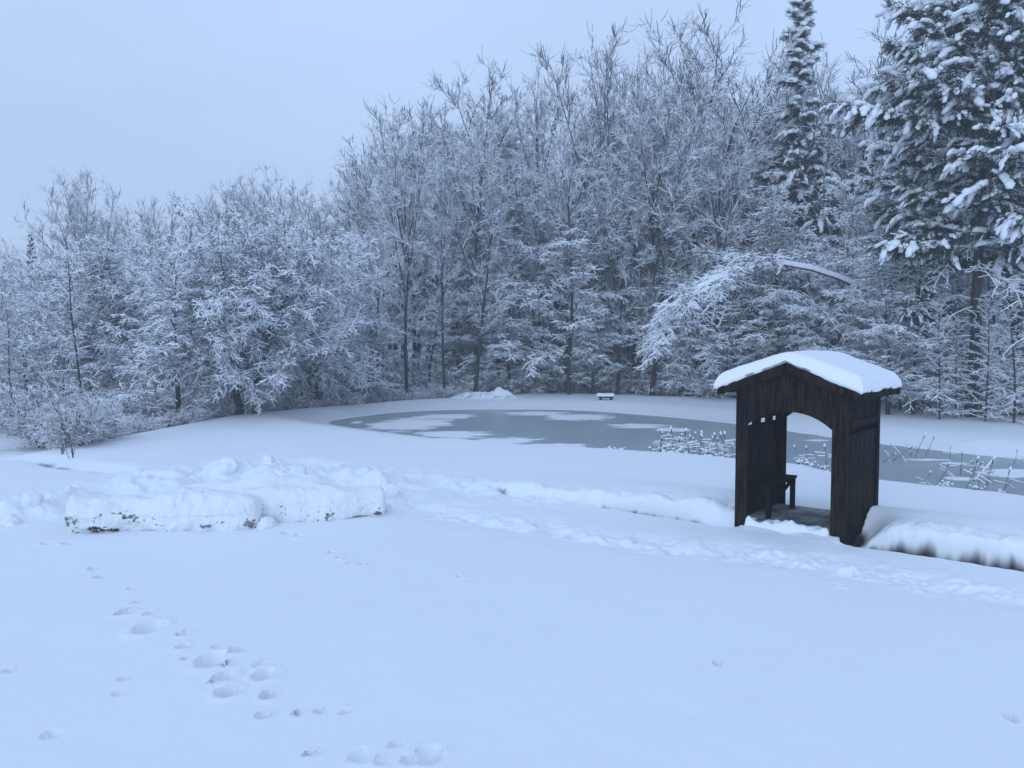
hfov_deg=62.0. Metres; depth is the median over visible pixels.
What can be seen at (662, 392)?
snowy bush
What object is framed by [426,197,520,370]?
bare tree
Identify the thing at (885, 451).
cattail
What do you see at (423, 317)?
bare tree
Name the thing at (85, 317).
snowy tree
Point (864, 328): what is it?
snowy tree
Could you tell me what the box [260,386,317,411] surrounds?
snowy bush
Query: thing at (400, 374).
snowy bush
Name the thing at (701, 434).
cattail
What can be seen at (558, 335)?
snowy tree
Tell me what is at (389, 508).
snow chunk
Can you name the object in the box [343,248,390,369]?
snowy tree
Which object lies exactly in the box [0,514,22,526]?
snow chunk
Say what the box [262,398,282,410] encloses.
snowy bush
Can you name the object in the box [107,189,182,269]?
bare tree
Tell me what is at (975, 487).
grass tuft
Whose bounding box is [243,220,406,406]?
snowy tree
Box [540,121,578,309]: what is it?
bare tree
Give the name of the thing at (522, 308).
snowy tree
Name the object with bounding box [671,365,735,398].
snowy bush
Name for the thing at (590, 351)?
snowy tree
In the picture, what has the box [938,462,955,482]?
cattail
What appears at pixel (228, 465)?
snow chunk
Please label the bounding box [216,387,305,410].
snowy bush
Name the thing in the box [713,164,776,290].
bare tree
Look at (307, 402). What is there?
snowy bush
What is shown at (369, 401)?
snowy bush
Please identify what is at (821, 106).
bare tree
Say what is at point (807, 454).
cattail
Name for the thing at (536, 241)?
bare tree
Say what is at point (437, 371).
snowy bush
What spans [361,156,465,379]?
bare tree
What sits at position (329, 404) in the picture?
snowy bush
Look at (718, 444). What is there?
cattail
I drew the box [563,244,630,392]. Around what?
snowy tree
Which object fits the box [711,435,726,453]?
cattail
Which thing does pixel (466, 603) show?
ground
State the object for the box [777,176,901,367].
snowy tree
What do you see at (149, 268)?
snowy tree
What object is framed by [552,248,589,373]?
bare tree
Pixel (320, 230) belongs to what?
bare tree
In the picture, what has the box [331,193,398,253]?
bare tree
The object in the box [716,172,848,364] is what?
snowy tree
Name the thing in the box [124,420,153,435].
snowy bush
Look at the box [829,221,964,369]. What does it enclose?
snowy tree
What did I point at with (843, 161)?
bare tree
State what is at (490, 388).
snowy bush
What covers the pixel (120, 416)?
snowy bush
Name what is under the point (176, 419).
snowy bush
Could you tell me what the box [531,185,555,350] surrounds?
bare tree
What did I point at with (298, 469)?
snow chunk
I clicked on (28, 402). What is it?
snowy bush
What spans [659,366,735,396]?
snowy bush
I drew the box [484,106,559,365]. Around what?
bare tree
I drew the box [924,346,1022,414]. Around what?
snowy bush
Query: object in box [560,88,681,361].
bare tree
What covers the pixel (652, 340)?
leaning tree
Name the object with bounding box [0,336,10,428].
snowy tree
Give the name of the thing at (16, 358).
snowy tree
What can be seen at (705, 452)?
grass tuft
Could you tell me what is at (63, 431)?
snowy bush
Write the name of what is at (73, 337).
snowy tree
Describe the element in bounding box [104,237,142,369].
bare tree
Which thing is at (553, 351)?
snowy tree
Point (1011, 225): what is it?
pine tree
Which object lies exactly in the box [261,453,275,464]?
snow chunk
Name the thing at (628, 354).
snowy tree
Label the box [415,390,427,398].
snowy bush
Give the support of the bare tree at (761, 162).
on the ground
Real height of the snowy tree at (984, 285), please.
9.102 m
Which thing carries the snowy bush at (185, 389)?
on the ground
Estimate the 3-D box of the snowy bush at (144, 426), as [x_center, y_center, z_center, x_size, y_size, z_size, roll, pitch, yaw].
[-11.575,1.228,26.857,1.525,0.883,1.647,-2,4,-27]
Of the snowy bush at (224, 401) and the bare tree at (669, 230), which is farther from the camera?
the bare tree at (669, 230)
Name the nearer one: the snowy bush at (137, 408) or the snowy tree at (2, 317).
the snowy bush at (137, 408)
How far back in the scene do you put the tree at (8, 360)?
36.17 m
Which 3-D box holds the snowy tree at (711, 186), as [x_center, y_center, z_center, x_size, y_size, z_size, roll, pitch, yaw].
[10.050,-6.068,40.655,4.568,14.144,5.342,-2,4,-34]
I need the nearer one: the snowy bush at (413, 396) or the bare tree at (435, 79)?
the snowy bush at (413, 396)
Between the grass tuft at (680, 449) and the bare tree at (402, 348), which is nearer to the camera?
the grass tuft at (680, 449)
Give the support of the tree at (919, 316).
on the ground
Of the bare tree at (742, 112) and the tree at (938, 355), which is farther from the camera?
the bare tree at (742, 112)
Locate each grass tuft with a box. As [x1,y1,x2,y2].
[648,446,666,451]
[658,444,671,451]
[668,444,687,452]
[700,448,712,455]
[712,451,724,456]
[796,458,807,465]
[804,461,816,467]
[817,464,829,470]
[936,480,954,486]
[967,484,986,490]
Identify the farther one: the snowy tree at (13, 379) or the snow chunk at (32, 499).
the snowy tree at (13, 379)
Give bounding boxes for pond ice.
[326,409,1023,495]
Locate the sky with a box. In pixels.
[0,0,989,324]
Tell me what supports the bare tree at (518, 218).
on the ground
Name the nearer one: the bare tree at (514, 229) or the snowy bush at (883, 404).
the snowy bush at (883, 404)
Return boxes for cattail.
[654,428,670,446]
[662,426,684,450]
[671,429,688,449]
[681,433,697,453]
[686,430,711,454]
[688,433,713,447]
[709,432,724,452]
[710,431,734,451]
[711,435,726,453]
[716,431,735,456]
[798,445,814,464]
[815,444,830,469]
[883,450,896,462]
[891,444,915,461]
[905,433,926,458]
[921,434,937,456]
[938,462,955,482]
[941,445,956,459]
[949,449,974,474]
[962,456,992,487]
[975,456,1002,489]
[992,466,1022,492]
[1007,448,1023,464]
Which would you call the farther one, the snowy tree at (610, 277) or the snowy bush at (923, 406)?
the snowy tree at (610, 277)
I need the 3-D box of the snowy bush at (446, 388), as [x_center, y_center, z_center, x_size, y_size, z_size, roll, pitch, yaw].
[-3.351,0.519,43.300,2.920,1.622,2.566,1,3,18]
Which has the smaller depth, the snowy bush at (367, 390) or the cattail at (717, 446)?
the cattail at (717, 446)
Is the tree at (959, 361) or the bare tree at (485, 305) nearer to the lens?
the tree at (959, 361)
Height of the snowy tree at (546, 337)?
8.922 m
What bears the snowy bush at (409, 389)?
on the ground
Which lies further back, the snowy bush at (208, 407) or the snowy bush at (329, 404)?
the snowy bush at (329, 404)
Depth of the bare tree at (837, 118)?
59.89 m
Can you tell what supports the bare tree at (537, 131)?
on the ground
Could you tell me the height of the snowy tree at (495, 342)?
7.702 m
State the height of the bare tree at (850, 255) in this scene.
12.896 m
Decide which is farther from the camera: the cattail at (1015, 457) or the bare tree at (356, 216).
the bare tree at (356, 216)
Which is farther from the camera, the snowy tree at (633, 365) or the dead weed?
the snowy tree at (633, 365)
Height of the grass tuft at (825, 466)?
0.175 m
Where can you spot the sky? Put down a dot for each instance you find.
(183, 97)
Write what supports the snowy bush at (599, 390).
on the ground
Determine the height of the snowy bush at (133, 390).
2.493 m
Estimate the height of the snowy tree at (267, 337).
8.282 m
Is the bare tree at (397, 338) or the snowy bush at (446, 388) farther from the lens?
the bare tree at (397, 338)
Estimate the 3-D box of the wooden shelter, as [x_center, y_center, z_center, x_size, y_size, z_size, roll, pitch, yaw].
[4.498,1.053,12.995,2.188,3.136,1.913,3,4,39]
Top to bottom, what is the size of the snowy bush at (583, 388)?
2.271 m
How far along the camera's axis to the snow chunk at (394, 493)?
14.89 m
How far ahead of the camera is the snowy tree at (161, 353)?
29.31 m
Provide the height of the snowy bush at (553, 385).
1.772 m
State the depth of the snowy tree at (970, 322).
40.16 m
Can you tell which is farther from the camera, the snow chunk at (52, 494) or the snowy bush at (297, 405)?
the snowy bush at (297, 405)
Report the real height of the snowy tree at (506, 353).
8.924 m
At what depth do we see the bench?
38.51 m
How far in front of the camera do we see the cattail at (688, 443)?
21.49 m
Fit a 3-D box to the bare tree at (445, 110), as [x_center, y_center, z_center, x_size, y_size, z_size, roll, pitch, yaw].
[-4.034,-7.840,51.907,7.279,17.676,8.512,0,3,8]
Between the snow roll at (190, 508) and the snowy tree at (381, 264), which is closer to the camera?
the snow roll at (190, 508)
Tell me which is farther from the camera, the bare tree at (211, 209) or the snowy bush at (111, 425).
the bare tree at (211, 209)
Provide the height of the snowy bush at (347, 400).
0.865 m
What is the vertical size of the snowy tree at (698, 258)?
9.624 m
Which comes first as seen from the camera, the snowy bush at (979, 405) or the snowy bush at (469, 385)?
the snowy bush at (979, 405)
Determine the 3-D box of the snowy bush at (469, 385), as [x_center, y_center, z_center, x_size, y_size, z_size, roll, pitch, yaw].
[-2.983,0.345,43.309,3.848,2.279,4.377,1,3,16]
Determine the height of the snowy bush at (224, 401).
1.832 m
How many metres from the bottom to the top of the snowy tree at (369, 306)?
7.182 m
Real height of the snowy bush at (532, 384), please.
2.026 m
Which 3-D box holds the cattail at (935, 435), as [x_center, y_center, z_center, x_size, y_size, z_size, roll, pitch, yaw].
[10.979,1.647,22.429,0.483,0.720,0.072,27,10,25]
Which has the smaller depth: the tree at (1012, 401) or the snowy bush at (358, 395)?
the tree at (1012, 401)
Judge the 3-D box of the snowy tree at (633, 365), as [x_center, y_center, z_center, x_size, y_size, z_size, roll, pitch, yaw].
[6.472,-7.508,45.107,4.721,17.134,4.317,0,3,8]
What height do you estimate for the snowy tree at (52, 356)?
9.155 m
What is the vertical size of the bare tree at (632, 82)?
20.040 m
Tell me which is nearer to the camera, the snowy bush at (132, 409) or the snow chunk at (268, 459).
the snow chunk at (268, 459)
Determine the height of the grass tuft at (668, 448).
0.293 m
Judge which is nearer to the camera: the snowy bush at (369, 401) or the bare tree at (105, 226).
the snowy bush at (369, 401)
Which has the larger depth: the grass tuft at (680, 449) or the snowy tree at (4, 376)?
the snowy tree at (4, 376)
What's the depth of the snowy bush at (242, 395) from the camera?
34.22 m
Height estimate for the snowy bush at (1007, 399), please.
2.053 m
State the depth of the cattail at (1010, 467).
17.34 m
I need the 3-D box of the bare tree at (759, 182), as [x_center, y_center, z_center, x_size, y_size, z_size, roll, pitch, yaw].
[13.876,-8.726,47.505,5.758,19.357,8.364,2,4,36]
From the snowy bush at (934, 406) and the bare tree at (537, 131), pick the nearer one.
the snowy bush at (934, 406)
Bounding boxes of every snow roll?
[64,487,261,532]
[243,481,385,522]
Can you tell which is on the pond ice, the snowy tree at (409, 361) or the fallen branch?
the fallen branch
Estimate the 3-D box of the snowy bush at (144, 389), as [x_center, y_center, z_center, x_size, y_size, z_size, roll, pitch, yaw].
[-14.404,0.996,32.540,3.960,2.681,4.668,0,3,4]
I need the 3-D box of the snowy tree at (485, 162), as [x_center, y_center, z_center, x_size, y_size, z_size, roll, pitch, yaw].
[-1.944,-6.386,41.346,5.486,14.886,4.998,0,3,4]
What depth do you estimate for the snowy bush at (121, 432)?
25.46 m
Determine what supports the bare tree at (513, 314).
on the ground
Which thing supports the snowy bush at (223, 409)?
on the ground
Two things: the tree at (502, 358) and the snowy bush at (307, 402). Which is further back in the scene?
the tree at (502, 358)
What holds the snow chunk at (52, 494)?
on the ground
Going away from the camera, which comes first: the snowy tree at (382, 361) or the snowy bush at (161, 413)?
the snowy bush at (161, 413)
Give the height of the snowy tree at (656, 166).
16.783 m
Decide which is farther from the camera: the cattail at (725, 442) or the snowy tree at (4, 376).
the snowy tree at (4, 376)
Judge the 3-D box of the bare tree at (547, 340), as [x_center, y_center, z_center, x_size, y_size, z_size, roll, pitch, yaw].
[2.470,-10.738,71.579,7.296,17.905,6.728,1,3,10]
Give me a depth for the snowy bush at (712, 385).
41.32 m
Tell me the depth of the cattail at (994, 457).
17.70 m
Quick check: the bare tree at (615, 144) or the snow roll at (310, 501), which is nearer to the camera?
the snow roll at (310, 501)
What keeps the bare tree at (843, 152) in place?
on the ground
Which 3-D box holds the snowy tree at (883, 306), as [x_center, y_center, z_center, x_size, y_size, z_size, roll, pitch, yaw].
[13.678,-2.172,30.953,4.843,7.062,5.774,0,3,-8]
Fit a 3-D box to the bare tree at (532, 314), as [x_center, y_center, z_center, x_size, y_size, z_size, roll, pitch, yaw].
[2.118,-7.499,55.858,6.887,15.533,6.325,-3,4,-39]
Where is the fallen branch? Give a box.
[973,454,997,480]
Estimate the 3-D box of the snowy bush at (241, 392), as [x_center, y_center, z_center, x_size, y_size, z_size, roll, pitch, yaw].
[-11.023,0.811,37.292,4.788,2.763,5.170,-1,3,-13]
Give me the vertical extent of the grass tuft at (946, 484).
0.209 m
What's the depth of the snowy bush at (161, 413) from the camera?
30.19 m
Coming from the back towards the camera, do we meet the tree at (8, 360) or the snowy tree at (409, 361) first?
the snowy tree at (409, 361)
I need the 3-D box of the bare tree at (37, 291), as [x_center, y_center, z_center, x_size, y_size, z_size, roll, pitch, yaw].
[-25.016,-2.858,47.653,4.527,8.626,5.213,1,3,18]
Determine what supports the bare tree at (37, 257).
on the ground
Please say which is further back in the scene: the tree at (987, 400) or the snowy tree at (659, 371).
the snowy tree at (659, 371)
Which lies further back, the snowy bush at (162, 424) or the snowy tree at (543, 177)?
the snowy tree at (543, 177)
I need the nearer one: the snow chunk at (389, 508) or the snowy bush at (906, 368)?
the snow chunk at (389, 508)
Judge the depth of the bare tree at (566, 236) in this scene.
50.69 m
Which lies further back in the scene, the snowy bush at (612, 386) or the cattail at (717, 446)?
the snowy bush at (612, 386)
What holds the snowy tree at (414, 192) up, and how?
on the ground
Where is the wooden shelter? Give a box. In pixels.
[714,350,901,544]
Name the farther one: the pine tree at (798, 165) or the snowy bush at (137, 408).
the pine tree at (798, 165)
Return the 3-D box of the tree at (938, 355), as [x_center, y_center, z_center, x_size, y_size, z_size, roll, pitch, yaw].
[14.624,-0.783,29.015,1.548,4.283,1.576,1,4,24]
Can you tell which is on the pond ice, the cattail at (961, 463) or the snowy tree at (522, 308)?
the cattail at (961, 463)
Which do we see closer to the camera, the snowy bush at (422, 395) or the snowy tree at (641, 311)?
the snowy bush at (422, 395)
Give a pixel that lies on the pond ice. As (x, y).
(588, 429)
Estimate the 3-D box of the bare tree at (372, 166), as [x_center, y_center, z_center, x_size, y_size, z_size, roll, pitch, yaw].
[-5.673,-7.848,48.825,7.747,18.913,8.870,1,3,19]
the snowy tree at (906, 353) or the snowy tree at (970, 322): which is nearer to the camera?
the snowy tree at (906, 353)
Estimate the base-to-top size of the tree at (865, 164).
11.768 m
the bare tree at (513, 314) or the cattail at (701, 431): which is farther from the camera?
the bare tree at (513, 314)
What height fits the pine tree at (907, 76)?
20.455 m
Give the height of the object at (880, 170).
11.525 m
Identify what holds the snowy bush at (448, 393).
on the ground
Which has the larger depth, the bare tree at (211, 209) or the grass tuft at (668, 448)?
the bare tree at (211, 209)
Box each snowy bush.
[0,369,126,449]
[2,397,134,448]
[7,390,134,448]
[29,417,136,448]
[39,379,168,425]
[50,421,128,443]
[59,395,143,444]
[85,377,172,417]
[101,406,132,435]
[104,390,173,419]
[104,423,129,437]
[118,377,223,423]
[119,409,168,435]
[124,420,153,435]
[130,418,167,434]
[138,403,209,427]
[152,393,231,416]
[155,404,209,425]
[169,381,261,409]
[169,399,229,419]
[173,404,213,422]
[181,381,246,404]
[202,400,236,418]
[204,382,298,401]
[208,386,289,411]
[215,397,261,415]
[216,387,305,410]
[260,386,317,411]
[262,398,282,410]
[286,393,325,409]
[287,395,322,408]
[307,385,330,399]
[315,398,345,406]
[323,391,363,405]
[328,389,373,403]
[328,393,367,404]
[330,381,393,403]
[331,362,422,395]
[336,364,427,393]
[358,393,380,403]
[370,390,398,402]
[381,385,421,397]
[385,357,467,390]
[386,390,407,400]
[390,370,426,389]
[392,388,424,400]
[409,382,435,398]
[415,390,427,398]
[417,368,491,397]
[421,379,467,396]
[424,382,466,398]
[440,366,517,391]
[484,363,551,393]
[527,368,585,393]
[538,358,607,392]
[578,355,659,393]
[594,360,666,394]
[639,366,698,395]
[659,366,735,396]
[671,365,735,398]
[698,368,735,397]
[865,353,966,406]
[881,361,946,409]
[891,378,960,410]
[904,363,997,411]
[911,349,1007,380]
[916,373,1023,414]
[919,358,1023,416]
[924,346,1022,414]
[962,365,1023,414]
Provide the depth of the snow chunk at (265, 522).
12.87 m
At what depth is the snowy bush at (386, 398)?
38.89 m
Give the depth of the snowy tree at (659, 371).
43.54 m
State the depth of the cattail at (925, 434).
22.07 m
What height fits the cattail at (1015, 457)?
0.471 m
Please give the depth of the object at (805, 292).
41.31 m
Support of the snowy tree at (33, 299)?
on the ground
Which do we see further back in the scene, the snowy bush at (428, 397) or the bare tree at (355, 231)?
the bare tree at (355, 231)
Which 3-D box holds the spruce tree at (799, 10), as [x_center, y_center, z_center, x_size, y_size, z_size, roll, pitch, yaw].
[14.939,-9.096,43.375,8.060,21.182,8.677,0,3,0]
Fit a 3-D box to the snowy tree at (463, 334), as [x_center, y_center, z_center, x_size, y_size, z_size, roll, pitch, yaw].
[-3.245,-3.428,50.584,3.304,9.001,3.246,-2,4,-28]
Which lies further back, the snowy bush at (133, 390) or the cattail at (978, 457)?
the snowy bush at (133, 390)
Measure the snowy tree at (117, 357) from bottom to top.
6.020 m
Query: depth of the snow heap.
39.39 m
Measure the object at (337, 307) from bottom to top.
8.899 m
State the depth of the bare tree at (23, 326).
44.95 m
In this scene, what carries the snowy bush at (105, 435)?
on the ground
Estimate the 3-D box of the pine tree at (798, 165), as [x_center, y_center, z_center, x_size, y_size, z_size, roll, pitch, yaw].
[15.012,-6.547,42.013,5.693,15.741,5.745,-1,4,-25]
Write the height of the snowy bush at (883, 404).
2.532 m
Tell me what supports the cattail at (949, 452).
on the pond ice
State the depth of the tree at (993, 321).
30.94 m
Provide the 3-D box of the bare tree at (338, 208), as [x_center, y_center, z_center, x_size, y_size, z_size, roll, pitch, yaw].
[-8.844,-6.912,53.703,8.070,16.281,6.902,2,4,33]
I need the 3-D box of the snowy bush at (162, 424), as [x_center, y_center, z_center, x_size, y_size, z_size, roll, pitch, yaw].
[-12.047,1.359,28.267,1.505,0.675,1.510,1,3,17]
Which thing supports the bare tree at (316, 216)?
on the ground
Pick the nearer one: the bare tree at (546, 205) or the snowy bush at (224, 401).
the snowy bush at (224, 401)
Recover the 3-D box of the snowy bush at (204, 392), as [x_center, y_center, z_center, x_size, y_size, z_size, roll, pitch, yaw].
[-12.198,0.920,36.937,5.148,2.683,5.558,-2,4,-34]
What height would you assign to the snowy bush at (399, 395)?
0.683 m
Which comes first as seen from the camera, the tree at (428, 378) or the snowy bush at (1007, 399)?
the snowy bush at (1007, 399)
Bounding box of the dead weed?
[60,444,66,453]
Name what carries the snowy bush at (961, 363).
on the ground
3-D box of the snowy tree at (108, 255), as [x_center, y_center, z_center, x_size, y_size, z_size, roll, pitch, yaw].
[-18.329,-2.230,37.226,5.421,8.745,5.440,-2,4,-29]
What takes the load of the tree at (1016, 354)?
on the ground
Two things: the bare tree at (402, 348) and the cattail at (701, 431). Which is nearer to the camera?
the cattail at (701, 431)
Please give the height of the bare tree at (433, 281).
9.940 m
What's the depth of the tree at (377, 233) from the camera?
44.35 m
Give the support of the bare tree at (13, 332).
on the ground
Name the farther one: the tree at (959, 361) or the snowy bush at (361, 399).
the snowy bush at (361, 399)
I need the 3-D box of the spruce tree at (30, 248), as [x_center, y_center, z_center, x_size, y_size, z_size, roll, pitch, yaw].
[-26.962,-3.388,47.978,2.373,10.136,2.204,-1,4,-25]
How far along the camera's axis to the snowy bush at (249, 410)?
31.52 m
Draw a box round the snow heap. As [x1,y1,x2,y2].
[450,387,518,400]
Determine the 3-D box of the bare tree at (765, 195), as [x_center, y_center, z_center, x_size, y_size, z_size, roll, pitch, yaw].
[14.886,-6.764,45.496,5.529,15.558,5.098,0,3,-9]
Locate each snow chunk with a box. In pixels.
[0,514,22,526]
[20,491,43,508]
[44,491,57,498]
[217,456,239,473]
[256,516,277,528]
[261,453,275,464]
[289,464,307,474]
[385,503,392,511]
[386,488,400,498]
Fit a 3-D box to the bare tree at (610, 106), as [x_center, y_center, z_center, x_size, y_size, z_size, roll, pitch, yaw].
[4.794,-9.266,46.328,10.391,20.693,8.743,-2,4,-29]
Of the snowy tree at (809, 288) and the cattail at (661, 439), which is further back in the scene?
the snowy tree at (809, 288)
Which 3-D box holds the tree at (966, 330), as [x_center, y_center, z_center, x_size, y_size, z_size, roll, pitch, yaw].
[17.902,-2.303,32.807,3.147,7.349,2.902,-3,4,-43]
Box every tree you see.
[0,229,230,408]
[0,239,50,321]
[0,250,27,405]
[0,279,93,423]
[0,285,92,398]
[0,295,13,345]
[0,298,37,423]
[0,324,16,427]
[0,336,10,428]
[1,334,22,387]
[2,302,40,382]
[3,245,94,409]
[3,261,71,394]
[5,277,53,407]
[12,161,154,276]
[15,233,45,406]
[24,233,151,405]
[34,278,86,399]
[38,244,115,406]
[61,281,117,396]
[80,302,226,406]
[91,250,244,425]
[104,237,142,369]
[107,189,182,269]
[117,252,155,304]
[123,233,196,388]
[130,192,380,416]
[160,177,275,257]
[216,164,337,265]
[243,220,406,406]
[270,227,370,384]
[285,184,368,273]
[317,139,403,369]
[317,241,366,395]
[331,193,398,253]
[333,286,394,370]
[335,92,476,371]
[336,175,436,373]
[339,299,401,397]
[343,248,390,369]
[345,224,431,363]
[348,222,406,396]
[348,242,419,374]
[350,286,423,392]
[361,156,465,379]
[364,128,448,399]
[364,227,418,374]
[365,182,417,363]
[372,101,489,383]
[382,241,431,376]
[391,245,473,364]
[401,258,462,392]
[403,215,439,373]
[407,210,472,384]
[408,247,506,384]
[409,54,551,388]
[411,98,528,391]
[420,174,476,390]
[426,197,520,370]
[438,259,484,373]
[447,247,487,375]
[449,227,571,393]
[457,198,530,374]
[460,164,537,374]
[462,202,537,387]
[463,176,538,393]
[466,196,554,378]
[473,264,523,388]
[475,135,575,391]
[480,159,645,392]
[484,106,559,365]
[499,47,599,389]
[505,148,647,373]
[505,278,550,375]
[507,154,598,381]
[511,153,581,376]
[519,123,629,394]
[520,17,697,389]
[526,139,588,371]
[527,153,577,348]
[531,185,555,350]
[536,257,573,378]
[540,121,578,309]
[541,277,586,378]
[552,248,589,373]
[553,301,633,393]
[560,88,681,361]
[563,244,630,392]
[580,68,717,395]
[584,159,666,393]
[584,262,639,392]
[589,283,641,377]
[595,74,677,393]
[595,230,709,388]
[598,211,798,395]
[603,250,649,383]
[610,0,827,302]
[614,39,715,260]
[619,245,786,361]
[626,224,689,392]
[633,252,950,381]
[633,331,699,394]
[640,176,716,283]
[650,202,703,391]
[653,268,795,390]
[653,276,735,396]
[677,104,766,396]
[683,127,767,253]
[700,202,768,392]
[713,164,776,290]
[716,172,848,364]
[725,52,808,251]
[731,0,859,396]
[731,94,818,244]
[743,127,822,353]
[761,99,859,347]
[768,19,917,350]
[769,230,854,351]
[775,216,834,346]
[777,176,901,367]
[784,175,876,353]
[801,113,906,345]
[805,85,842,183]
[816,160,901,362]
[819,0,1023,416]
[820,224,970,414]
[825,88,879,159]
[828,161,873,353]
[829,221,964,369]
[835,29,971,359]
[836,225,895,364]
[841,272,913,360]
[847,0,1023,412]
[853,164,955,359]
[870,318,936,409]
[881,226,958,414]
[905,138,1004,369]
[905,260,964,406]
[907,249,1009,366]
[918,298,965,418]
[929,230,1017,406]
[938,0,1023,417]
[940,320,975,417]
[942,237,1005,357]
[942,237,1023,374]
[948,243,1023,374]
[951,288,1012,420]
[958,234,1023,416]
[972,237,1023,358]
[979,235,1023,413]
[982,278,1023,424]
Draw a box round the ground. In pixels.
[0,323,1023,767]
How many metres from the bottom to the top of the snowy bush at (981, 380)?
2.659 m
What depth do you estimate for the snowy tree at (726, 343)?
39.76 m
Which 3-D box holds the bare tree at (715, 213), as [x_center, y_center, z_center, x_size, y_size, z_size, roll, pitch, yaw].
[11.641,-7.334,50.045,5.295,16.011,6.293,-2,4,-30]
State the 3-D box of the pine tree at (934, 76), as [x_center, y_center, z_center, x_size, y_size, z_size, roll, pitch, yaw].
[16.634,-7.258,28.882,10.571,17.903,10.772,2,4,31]
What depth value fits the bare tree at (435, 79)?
48.45 m
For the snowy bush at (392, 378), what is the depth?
42.25 m
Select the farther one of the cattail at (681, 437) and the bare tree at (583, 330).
the bare tree at (583, 330)
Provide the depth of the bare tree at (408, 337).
60.42 m
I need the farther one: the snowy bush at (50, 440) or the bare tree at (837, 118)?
the bare tree at (837, 118)
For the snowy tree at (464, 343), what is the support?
on the ground
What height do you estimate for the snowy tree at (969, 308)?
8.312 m
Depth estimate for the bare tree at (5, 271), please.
46.76 m
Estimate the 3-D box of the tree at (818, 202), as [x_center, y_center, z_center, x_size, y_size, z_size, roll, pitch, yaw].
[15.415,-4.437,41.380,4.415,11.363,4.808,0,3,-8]
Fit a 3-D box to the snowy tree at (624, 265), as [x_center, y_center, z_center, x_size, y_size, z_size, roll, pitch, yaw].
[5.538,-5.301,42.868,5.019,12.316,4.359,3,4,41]
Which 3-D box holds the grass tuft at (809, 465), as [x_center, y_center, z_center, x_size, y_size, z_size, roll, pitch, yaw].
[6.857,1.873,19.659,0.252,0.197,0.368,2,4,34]
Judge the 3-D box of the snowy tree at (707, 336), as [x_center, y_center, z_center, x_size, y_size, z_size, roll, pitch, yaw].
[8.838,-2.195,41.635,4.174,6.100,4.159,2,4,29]
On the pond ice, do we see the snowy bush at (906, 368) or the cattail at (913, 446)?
the cattail at (913, 446)
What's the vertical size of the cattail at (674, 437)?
0.814 m
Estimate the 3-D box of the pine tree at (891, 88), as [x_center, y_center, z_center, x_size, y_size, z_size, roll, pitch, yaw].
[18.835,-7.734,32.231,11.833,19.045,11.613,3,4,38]
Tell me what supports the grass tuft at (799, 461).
on the ground
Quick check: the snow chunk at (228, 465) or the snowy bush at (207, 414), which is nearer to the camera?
the snow chunk at (228, 465)
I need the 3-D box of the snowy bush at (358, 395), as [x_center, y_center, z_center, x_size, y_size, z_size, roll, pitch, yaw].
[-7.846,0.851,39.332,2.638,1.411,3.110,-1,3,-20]
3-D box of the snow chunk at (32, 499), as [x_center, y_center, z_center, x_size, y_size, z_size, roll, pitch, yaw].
[-7.725,1.890,13.726,0.405,0.333,0.373,-14,-11,5]
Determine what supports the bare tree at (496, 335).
on the ground
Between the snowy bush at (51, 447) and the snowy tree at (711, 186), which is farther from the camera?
the snowy tree at (711, 186)
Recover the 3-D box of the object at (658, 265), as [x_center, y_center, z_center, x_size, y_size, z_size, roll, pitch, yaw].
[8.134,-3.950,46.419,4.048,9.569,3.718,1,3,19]
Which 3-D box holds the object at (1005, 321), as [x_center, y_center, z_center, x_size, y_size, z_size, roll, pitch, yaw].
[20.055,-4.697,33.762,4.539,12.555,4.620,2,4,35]
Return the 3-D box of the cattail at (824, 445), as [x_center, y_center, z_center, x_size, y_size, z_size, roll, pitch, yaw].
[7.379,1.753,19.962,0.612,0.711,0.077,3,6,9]
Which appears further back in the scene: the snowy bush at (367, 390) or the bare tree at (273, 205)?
the bare tree at (273, 205)
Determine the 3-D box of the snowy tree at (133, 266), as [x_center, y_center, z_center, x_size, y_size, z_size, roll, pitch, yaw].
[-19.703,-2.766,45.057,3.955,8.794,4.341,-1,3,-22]
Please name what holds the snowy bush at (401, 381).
on the ground
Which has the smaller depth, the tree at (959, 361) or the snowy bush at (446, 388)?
the tree at (959, 361)
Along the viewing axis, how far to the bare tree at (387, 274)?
48.97 m
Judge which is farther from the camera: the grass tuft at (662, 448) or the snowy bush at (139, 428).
the snowy bush at (139, 428)
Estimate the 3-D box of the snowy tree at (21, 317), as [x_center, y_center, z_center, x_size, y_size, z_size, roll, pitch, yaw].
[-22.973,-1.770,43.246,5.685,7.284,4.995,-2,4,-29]
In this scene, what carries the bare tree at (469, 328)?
on the ground
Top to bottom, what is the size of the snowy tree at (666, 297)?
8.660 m
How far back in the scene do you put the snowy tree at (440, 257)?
41.51 m
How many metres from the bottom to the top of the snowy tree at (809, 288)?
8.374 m
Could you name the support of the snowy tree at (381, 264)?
on the ground

